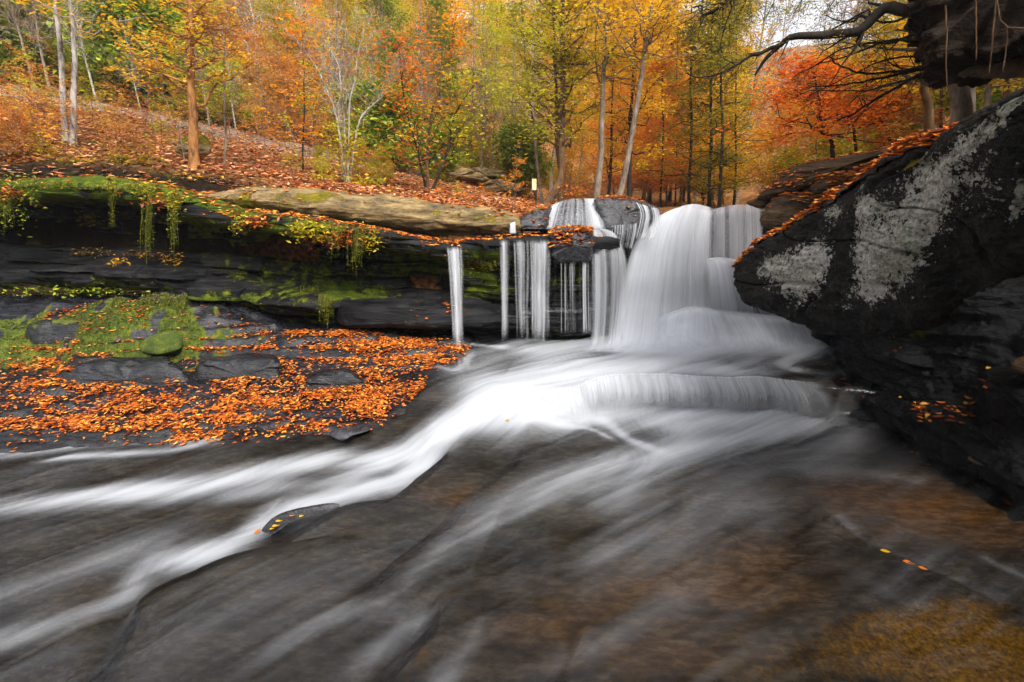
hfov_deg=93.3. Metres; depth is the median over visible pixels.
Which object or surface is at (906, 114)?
red maple
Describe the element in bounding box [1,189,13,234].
hanging moss
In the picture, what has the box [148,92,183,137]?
sapling
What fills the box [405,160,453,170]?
bank ledge
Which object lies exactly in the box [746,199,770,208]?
stacked rock
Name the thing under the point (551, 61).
forest tree
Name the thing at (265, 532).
channel rock
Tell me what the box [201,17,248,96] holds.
shrub
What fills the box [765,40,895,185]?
shrub
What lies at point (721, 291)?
waterfall
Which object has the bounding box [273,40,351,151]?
sapling
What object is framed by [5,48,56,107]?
sapling
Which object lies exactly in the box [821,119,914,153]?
shrub
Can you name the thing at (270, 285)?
cliff
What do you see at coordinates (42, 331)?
shelf rock
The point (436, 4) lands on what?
forest tree
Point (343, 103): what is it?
bare shrub
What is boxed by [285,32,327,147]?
bare tree
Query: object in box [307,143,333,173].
shrub
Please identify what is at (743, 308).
fall rock
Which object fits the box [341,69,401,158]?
shrub
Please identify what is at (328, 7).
forest tree
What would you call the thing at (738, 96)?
forest tree
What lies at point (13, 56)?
tree foliage
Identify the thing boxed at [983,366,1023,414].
bank rock
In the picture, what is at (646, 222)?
waterfall
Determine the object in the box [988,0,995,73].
hanging vine
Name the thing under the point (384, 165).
sapling
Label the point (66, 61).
shrub
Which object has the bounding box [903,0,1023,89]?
overhanging rock
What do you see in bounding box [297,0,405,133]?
forest tree
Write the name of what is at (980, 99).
evergreen shrub
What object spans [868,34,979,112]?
bank tree
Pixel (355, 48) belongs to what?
forest tree
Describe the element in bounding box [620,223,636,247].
waterfall
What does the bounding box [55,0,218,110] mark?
evergreen shrub
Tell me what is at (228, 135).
sapling
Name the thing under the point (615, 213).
boulder
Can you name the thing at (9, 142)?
shrub
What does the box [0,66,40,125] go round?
sapling
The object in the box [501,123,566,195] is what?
shrub
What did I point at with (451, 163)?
evergreen shrub
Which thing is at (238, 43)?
shrub
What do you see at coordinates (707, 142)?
shrub
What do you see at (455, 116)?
multi stem tree
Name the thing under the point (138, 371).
shelf rock
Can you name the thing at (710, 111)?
slim tree
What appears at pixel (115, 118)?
sapling
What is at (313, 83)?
shrub
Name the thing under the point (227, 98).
sapling
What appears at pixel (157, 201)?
rock plant
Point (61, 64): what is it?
birch tree
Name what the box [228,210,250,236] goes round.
rock plant
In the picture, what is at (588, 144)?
forest tree
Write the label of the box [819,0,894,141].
bare tree
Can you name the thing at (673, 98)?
slim tree
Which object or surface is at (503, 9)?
tall tree
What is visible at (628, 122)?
tall tree
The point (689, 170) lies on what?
slim tree
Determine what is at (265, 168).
bank leaves
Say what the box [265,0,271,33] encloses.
forest tree
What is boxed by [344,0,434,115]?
forest tree
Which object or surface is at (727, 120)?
forest tree
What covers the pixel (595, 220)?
waterfall
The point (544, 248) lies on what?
waterfall
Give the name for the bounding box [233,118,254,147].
sapling
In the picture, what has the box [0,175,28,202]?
rock plant
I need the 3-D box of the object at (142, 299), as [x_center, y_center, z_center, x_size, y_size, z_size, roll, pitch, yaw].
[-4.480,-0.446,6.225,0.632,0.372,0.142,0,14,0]
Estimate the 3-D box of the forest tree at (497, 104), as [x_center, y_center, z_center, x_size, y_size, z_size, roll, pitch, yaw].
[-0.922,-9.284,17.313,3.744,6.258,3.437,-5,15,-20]
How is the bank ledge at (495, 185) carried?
on the hillside
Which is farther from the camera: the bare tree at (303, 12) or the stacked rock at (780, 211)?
the bare tree at (303, 12)
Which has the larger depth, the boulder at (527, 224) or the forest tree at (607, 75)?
the forest tree at (607, 75)
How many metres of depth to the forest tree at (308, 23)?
19.26 m
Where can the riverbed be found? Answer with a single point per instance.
(596, 552)
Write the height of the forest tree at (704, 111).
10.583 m
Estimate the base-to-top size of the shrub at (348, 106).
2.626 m
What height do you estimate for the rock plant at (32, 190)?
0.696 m
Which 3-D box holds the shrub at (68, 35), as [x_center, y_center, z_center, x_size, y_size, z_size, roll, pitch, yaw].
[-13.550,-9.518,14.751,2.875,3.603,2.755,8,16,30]
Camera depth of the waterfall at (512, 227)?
6.71 m
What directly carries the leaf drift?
on the undercut bank at (977, 333)
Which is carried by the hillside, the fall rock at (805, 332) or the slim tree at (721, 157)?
the slim tree at (721, 157)
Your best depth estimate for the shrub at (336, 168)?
9.48 m
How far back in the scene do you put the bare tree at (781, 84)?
24.52 m
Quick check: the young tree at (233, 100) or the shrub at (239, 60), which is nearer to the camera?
the young tree at (233, 100)
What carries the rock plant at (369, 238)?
attached to the cliff
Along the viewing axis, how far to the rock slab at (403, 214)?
6.59 m
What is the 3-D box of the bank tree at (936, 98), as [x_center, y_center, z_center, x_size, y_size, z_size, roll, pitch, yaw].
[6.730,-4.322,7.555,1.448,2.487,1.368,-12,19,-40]
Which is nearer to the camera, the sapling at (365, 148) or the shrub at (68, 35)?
the sapling at (365, 148)
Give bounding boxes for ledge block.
[548,226,593,263]
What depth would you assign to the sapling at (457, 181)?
8.24 m
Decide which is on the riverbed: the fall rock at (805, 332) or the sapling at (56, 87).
the fall rock at (805, 332)
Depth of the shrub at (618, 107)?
16.27 m
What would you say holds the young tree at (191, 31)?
on the hillside
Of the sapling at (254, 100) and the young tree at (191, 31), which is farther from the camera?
the sapling at (254, 100)
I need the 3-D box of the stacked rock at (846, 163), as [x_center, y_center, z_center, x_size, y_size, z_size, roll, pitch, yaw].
[3.787,-1.954,5.555,1.896,0.643,1.137,3,15,13]
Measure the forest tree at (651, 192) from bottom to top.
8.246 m
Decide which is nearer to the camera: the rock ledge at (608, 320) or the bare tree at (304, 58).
the rock ledge at (608, 320)
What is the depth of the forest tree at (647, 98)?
23.26 m
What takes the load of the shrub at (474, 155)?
on the hillside
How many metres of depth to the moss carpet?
6.07 m
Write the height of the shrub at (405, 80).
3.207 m
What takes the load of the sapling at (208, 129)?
on the hillside
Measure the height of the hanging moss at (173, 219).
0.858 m
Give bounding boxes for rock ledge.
[337,298,496,329]
[507,306,616,325]
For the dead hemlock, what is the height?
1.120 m
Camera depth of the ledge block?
6.05 m
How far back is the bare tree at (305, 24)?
16.66 m
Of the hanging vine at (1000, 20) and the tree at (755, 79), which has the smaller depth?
the hanging vine at (1000, 20)
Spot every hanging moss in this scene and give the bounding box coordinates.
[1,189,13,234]
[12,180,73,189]
[80,181,142,190]
[107,190,116,226]
[137,194,155,260]
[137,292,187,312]
[166,193,181,261]
[230,205,240,232]
[299,284,318,315]
[317,293,333,327]
[324,227,342,262]
[346,226,365,268]
[480,258,498,270]
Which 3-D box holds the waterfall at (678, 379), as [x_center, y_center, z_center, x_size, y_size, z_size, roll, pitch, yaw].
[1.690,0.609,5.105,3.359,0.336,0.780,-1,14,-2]
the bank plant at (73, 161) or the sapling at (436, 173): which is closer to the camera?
the bank plant at (73, 161)
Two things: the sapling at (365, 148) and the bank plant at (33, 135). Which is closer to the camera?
the bank plant at (33, 135)
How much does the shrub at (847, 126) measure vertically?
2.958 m
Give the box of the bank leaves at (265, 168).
[0,77,576,232]
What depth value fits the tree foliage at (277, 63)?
12.83 m
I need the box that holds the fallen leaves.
[0,294,470,451]
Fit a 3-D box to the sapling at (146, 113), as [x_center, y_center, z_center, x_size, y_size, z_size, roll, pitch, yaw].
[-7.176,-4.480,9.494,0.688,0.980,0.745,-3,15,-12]
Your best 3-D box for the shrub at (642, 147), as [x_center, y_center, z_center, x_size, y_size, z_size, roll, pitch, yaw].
[4.640,-6.337,16.033,3.088,4.067,3.238,13,19,42]
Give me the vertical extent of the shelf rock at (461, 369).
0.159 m
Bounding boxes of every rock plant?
[0,173,36,236]
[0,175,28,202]
[0,282,181,299]
[18,173,46,208]
[70,247,108,258]
[75,210,102,226]
[99,176,125,196]
[107,254,129,266]
[123,178,163,198]
[123,249,171,259]
[131,194,179,210]
[161,248,183,265]
[162,179,188,220]
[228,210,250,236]
[229,214,279,227]
[271,218,341,243]
[298,220,390,248]
[355,221,386,254]
[460,259,513,273]
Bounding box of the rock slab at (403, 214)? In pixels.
[198,186,522,235]
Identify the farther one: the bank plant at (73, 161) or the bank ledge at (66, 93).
the bank ledge at (66, 93)
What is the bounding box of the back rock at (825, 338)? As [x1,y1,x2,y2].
[761,188,832,343]
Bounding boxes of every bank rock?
[837,408,873,420]
[890,346,933,367]
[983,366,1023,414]
[1007,356,1023,373]
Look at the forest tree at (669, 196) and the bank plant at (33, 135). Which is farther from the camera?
the forest tree at (669, 196)
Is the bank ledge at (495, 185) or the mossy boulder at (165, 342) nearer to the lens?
the mossy boulder at (165, 342)
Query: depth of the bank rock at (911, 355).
4.68 m
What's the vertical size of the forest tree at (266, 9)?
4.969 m
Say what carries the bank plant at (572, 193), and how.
on the hillside
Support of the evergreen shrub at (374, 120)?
on the hillside
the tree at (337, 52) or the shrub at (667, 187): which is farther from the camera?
the shrub at (667, 187)
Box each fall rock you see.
[608,208,764,331]
[654,310,816,341]
[704,261,783,318]
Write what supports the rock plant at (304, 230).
attached to the cliff
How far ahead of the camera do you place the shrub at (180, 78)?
13.44 m
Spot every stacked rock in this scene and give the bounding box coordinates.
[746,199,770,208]
[757,146,890,199]
[759,194,821,229]
[810,175,848,194]
[848,168,862,182]
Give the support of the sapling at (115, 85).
on the hillside
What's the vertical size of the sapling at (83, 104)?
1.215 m
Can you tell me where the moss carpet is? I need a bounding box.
[0,296,213,369]
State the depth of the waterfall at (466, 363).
6.00 m
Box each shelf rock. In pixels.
[24,319,78,343]
[61,356,189,388]
[192,353,282,382]
[301,368,365,394]
[330,424,370,440]
[439,349,477,360]
[454,366,469,372]
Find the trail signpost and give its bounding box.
[532,179,536,207]
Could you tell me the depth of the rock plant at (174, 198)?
5.89 m
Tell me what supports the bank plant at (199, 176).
on the hillside
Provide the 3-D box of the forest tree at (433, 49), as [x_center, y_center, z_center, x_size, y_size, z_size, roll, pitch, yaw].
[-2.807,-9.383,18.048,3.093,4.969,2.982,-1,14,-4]
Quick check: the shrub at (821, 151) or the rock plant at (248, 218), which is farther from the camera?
the shrub at (821, 151)
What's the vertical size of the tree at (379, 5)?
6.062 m
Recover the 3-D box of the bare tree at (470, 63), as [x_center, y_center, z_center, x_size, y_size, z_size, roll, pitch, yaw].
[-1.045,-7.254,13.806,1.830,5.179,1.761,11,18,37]
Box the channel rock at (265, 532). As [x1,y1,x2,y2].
[256,503,339,541]
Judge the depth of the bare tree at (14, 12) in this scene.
12.39 m
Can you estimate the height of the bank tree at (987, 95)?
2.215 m
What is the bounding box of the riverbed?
[0,290,1023,681]
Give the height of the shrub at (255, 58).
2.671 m
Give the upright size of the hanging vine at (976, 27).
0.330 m
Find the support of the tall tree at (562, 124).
on the hillside
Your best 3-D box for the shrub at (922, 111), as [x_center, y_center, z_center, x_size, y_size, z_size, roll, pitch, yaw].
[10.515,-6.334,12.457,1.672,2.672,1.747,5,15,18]
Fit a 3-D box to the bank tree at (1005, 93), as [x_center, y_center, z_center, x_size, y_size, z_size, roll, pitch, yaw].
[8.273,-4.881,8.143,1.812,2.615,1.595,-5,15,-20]
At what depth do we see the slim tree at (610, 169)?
12.00 m
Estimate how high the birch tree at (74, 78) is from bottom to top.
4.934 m
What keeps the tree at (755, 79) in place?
on the hillside
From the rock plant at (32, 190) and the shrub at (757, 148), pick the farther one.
the shrub at (757, 148)
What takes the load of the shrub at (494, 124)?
on the hillside
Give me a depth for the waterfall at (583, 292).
6.26 m
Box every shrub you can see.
[0,1,40,81]
[0,3,78,88]
[0,98,50,160]
[0,104,35,158]
[15,0,94,95]
[39,0,175,105]
[41,0,85,86]
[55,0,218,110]
[81,7,187,107]
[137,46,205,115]
[144,0,237,114]
[152,17,237,122]
[182,0,260,115]
[186,12,267,111]
[195,0,264,74]
[199,46,272,130]
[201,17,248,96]
[222,30,283,117]
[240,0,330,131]
[255,49,336,139]
[264,33,340,139]
[270,15,366,181]
[298,5,373,181]
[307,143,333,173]
[311,0,393,182]
[327,73,367,146]
[329,70,433,172]
[330,43,427,180]
[330,129,367,173]
[339,137,373,175]
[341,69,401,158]
[364,146,394,185]
[368,144,395,184]
[375,49,454,157]
[410,114,468,179]
[454,103,497,168]
[467,111,499,168]
[472,113,556,193]
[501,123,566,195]
[545,120,593,193]
[546,101,596,199]
[576,73,681,193]
[584,115,640,194]
[602,82,705,199]
[628,85,702,205]
[655,66,775,206]
[666,82,770,205]
[715,87,818,195]
[737,84,819,187]
[763,146,811,187]
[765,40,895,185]
[767,87,867,171]
[805,52,915,156]
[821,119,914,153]
[857,78,936,148]
[892,55,945,139]
[913,78,1023,116]
[920,79,1011,124]
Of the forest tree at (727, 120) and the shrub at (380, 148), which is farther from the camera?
the forest tree at (727, 120)
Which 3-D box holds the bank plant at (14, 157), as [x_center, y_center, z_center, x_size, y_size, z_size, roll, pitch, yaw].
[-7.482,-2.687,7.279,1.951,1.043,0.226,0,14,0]
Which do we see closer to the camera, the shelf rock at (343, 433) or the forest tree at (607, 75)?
the shelf rock at (343, 433)
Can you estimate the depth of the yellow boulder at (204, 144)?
7.82 m
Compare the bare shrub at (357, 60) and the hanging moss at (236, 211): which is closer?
the hanging moss at (236, 211)
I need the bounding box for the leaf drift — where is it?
[0,122,1023,505]
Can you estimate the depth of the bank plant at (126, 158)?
7.35 m
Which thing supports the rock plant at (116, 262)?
attached to the cliff
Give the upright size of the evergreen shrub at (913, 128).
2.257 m
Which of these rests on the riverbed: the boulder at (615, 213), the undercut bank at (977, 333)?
the undercut bank at (977, 333)
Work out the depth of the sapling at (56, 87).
8.78 m
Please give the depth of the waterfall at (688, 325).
6.76 m
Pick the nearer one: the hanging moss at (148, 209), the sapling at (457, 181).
the hanging moss at (148, 209)
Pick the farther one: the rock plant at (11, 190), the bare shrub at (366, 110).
the bare shrub at (366, 110)
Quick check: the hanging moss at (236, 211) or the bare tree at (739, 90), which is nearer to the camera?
the hanging moss at (236, 211)
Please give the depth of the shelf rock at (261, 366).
5.51 m
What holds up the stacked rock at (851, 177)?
on the leaf drift
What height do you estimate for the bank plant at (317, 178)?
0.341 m
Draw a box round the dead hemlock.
[772,0,970,159]
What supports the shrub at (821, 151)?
on the hillside
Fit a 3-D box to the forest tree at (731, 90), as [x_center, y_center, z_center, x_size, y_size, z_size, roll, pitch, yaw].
[7.842,-9.693,18.537,3.885,8.999,4.313,-4,15,-14]
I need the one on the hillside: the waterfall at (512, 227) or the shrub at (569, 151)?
the shrub at (569, 151)
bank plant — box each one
[0,87,90,153]
[0,130,79,163]
[1,109,97,157]
[36,142,117,166]
[83,127,196,170]
[177,170,223,179]
[298,170,342,182]
[310,113,368,178]
[341,173,399,189]
[549,182,602,197]
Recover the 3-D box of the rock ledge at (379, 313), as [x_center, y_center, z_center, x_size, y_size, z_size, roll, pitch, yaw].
[-1.268,-0.384,6.593,2.196,0.425,0.784,0,14,0]
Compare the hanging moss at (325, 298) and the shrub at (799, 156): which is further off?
the shrub at (799, 156)
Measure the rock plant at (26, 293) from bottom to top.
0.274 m
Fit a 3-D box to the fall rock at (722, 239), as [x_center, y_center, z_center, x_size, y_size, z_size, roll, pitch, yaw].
[4.045,-0.790,8.493,6.154,3.001,1.554,0,14,0]
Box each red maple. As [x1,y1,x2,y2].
[710,1,934,157]
[751,50,918,153]
[804,67,949,160]
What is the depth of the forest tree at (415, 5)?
30.75 m
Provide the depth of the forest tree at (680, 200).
21.56 m
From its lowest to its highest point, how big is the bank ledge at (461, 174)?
0.391 m
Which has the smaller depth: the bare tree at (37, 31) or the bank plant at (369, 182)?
the bank plant at (369, 182)
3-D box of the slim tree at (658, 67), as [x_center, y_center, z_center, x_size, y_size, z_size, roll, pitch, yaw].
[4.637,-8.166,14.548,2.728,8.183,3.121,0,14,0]
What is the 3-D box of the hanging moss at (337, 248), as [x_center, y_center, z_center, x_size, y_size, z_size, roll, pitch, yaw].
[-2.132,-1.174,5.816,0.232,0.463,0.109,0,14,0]
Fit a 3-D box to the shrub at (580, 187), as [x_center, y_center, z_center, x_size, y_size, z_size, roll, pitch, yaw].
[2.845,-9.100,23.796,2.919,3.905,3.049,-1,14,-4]
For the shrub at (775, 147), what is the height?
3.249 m
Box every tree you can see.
[0,0,46,88]
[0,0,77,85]
[4,0,69,94]
[15,0,143,145]
[17,0,68,141]
[37,0,116,97]
[100,0,264,169]
[102,13,144,105]
[145,0,265,162]
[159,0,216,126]
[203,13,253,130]
[219,0,287,103]
[229,0,295,88]
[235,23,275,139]
[238,0,326,133]
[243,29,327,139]
[251,0,347,169]
[259,0,334,131]
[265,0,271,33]
[271,0,330,57]
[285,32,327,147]
[293,0,372,37]
[294,0,370,105]
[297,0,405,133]
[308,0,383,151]
[312,13,362,152]
[318,0,385,122]
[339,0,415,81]
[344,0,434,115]
[346,17,476,187]
[350,36,383,157]
[353,0,434,141]
[356,0,417,62]
[373,0,488,189]
[387,59,503,191]
[394,0,458,60]
[397,0,453,166]
[402,0,490,129]
[408,12,471,141]
[439,0,523,159]
[452,0,527,167]
[455,0,503,167]
[459,0,520,107]
[465,0,600,202]
[465,25,517,183]
[486,3,572,152]
[489,0,571,190]
[491,0,663,205]
[493,0,618,190]
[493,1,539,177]
[494,0,576,148]
[495,0,613,202]
[527,0,686,198]
[545,39,593,183]
[546,1,629,198]
[565,79,614,185]
[569,31,680,183]
[571,0,660,194]
[577,0,728,195]
[578,0,684,196]
[582,0,644,194]
[607,27,677,200]
[610,0,694,200]
[619,0,704,207]
[625,7,684,204]
[632,0,758,204]
[636,0,704,205]
[639,17,740,203]
[644,0,767,209]
[651,12,707,201]
[655,0,705,200]
[658,0,767,208]
[659,0,908,95]
[673,5,759,205]
[676,7,771,197]
[687,0,784,207]
[689,1,744,201]
[693,1,765,203]
[708,0,907,66]
[716,3,768,199]
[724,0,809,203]
[755,25,806,152]
[767,0,842,148]
[795,0,886,150]
[812,1,934,131]
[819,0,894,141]
[832,0,1022,124]
[853,0,913,84]
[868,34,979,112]
[898,54,995,127]
[976,78,1022,107]
[976,79,1009,98]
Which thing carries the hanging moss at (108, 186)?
hanging from the cliff
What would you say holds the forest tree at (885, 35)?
on the hillside
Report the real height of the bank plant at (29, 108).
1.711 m
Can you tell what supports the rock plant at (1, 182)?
attached to the cliff
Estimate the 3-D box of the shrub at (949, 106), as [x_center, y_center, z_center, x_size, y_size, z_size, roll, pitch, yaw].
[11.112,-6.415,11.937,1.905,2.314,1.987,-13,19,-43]
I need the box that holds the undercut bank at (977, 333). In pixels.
[823,276,1023,521]
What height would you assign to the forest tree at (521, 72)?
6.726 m
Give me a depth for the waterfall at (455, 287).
6.15 m
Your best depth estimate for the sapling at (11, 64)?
9.98 m
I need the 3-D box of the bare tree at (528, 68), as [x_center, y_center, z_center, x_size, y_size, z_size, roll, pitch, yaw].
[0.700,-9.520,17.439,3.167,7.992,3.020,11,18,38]
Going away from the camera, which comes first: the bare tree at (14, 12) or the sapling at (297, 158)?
the sapling at (297, 158)
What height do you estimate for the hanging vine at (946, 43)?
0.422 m
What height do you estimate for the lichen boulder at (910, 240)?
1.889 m
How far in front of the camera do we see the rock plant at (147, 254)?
6.72 m
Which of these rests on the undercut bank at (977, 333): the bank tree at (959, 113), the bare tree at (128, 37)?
the bank tree at (959, 113)
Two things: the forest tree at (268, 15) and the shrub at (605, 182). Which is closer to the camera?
the shrub at (605, 182)
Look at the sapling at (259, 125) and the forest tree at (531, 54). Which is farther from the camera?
the forest tree at (531, 54)
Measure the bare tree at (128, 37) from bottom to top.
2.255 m
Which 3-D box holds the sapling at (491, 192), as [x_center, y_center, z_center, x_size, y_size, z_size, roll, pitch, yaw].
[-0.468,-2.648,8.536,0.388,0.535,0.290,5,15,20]
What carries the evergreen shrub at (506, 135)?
on the hillside
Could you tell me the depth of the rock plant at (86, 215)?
6.58 m
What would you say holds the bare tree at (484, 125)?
on the hillside
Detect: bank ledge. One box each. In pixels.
[40,88,83,98]
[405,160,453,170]
[430,167,489,182]
[471,165,506,177]
[485,180,525,192]
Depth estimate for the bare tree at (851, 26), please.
22.95 m
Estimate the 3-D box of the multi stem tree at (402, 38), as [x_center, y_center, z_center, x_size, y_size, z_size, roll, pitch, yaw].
[-1.734,-4.195,8.772,1.944,2.968,2.257,8,16,29]
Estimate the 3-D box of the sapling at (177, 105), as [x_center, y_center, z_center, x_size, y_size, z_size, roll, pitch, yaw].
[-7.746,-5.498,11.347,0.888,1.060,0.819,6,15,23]
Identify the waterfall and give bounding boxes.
[452,250,458,337]
[458,358,469,367]
[503,243,545,326]
[510,222,514,232]
[550,199,601,227]
[551,373,781,400]
[583,262,583,323]
[591,229,623,348]
[607,204,708,347]
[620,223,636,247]
[637,203,657,238]
[663,308,801,345]
[705,257,735,309]
[720,205,757,256]
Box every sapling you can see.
[0,34,55,110]
[0,49,68,129]
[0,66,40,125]
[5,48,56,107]
[9,59,59,124]
[23,71,105,148]
[32,43,112,133]
[77,65,120,139]
[78,98,146,162]
[79,62,141,120]
[87,95,137,149]
[98,0,208,133]
[111,32,216,162]
[131,89,169,133]
[137,96,182,151]
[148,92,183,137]
[156,87,187,126]
[195,49,253,137]
[200,117,218,144]
[217,120,238,147]
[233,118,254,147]
[236,67,273,141]
[239,92,282,148]
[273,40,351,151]
[279,135,309,172]
[311,150,334,181]
[340,142,368,174]
[358,125,376,167]
[370,143,394,187]
[389,136,428,190]
[429,160,446,186]
[448,177,462,200]
[478,177,495,202]
[498,143,527,210]
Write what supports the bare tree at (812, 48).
on the hillside
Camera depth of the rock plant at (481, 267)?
6.48 m
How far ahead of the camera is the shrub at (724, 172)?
16.25 m
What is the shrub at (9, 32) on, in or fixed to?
on the hillside
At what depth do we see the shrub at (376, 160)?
9.24 m
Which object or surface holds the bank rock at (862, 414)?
on the undercut bank at (977, 333)
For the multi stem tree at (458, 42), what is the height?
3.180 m
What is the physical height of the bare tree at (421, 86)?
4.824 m
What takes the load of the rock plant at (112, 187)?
on the cliff
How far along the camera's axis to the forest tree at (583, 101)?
22.97 m
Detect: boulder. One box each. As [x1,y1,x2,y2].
[140,331,182,354]
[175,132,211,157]
[520,206,551,231]
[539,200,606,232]
[594,196,660,240]
[733,88,1023,341]
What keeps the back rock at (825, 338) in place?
on the riverbed
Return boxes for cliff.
[0,176,619,344]
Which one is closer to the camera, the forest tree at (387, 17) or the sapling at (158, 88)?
the sapling at (158, 88)
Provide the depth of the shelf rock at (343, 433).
4.69 m
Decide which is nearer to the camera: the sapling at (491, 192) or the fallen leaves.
the fallen leaves
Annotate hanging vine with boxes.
[945,5,947,84]
[975,0,976,58]
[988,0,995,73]
[996,0,1007,72]
[1007,26,1023,28]
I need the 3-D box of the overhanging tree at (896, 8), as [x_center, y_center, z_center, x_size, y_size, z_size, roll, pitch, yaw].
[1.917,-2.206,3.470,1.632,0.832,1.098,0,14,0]
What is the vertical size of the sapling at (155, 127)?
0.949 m
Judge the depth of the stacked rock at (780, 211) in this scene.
5.01 m
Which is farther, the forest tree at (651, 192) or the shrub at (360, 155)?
the forest tree at (651, 192)
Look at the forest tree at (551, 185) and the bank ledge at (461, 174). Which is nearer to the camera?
the bank ledge at (461, 174)
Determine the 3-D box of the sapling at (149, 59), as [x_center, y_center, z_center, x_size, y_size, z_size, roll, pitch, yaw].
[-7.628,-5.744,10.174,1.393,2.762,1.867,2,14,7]
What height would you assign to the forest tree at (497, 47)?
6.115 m
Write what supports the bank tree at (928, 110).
on the stacked rock at (846, 163)
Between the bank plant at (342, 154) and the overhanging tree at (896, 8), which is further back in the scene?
the bank plant at (342, 154)
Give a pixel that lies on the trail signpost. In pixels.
(534, 184)
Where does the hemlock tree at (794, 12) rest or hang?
on the hillside
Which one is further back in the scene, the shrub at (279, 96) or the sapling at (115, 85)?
the shrub at (279, 96)
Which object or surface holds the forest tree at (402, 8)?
on the hillside
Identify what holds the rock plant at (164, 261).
attached to the cliff
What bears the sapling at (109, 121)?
on the hillside
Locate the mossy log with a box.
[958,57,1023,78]
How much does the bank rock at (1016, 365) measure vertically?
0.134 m
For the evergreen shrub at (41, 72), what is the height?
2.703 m
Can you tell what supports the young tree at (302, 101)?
on the hillside
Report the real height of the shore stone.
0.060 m
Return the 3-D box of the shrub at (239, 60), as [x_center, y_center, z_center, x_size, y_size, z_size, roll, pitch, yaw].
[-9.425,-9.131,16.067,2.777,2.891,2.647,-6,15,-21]
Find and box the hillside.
[0,0,1021,325]
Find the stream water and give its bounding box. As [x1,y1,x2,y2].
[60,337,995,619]
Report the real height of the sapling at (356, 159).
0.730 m
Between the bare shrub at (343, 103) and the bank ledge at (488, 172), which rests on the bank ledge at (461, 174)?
the bank ledge at (488, 172)
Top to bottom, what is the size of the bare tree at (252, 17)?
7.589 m
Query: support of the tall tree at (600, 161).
on the hillside
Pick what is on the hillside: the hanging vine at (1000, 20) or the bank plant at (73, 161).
the bank plant at (73, 161)
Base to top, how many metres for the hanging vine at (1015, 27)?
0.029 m
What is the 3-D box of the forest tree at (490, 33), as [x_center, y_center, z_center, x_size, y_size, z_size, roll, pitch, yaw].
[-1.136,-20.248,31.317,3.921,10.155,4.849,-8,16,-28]
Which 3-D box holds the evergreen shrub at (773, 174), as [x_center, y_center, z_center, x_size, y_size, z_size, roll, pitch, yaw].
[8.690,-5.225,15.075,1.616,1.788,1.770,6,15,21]
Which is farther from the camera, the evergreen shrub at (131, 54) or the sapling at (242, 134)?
the evergreen shrub at (131, 54)
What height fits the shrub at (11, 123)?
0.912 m
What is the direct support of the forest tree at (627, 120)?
on the hillside
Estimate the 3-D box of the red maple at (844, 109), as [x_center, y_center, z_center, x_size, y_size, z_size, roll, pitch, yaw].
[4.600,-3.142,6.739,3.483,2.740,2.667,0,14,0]
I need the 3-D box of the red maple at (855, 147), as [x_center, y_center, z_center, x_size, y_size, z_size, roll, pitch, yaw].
[6.077,-4.054,8.685,2.810,2.225,2.730,-7,16,-24]
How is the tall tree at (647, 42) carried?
on the hillside
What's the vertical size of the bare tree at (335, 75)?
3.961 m
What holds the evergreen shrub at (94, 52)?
on the hillside
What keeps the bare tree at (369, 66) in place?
on the hillside
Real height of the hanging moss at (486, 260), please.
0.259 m
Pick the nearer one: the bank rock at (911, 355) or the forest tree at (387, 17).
the bank rock at (911, 355)
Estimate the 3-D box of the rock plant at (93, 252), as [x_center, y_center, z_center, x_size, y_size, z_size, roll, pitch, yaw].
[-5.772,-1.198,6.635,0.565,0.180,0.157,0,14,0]
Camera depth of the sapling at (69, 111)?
7.94 m
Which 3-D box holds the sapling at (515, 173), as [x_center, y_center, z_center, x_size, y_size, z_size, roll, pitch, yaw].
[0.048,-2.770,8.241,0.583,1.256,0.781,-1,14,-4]
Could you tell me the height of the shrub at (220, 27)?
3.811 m
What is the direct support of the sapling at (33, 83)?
on the hillside
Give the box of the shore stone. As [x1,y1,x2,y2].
[968,456,982,465]
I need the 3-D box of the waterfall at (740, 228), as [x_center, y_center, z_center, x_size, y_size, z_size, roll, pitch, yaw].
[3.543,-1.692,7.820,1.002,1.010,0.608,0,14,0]
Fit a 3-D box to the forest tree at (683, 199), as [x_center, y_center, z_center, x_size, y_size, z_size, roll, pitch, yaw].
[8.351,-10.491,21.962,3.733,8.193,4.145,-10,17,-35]
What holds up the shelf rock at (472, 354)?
on the riverbed
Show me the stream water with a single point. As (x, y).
(524, 397)
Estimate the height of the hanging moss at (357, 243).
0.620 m
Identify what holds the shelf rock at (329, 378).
on the riverbed

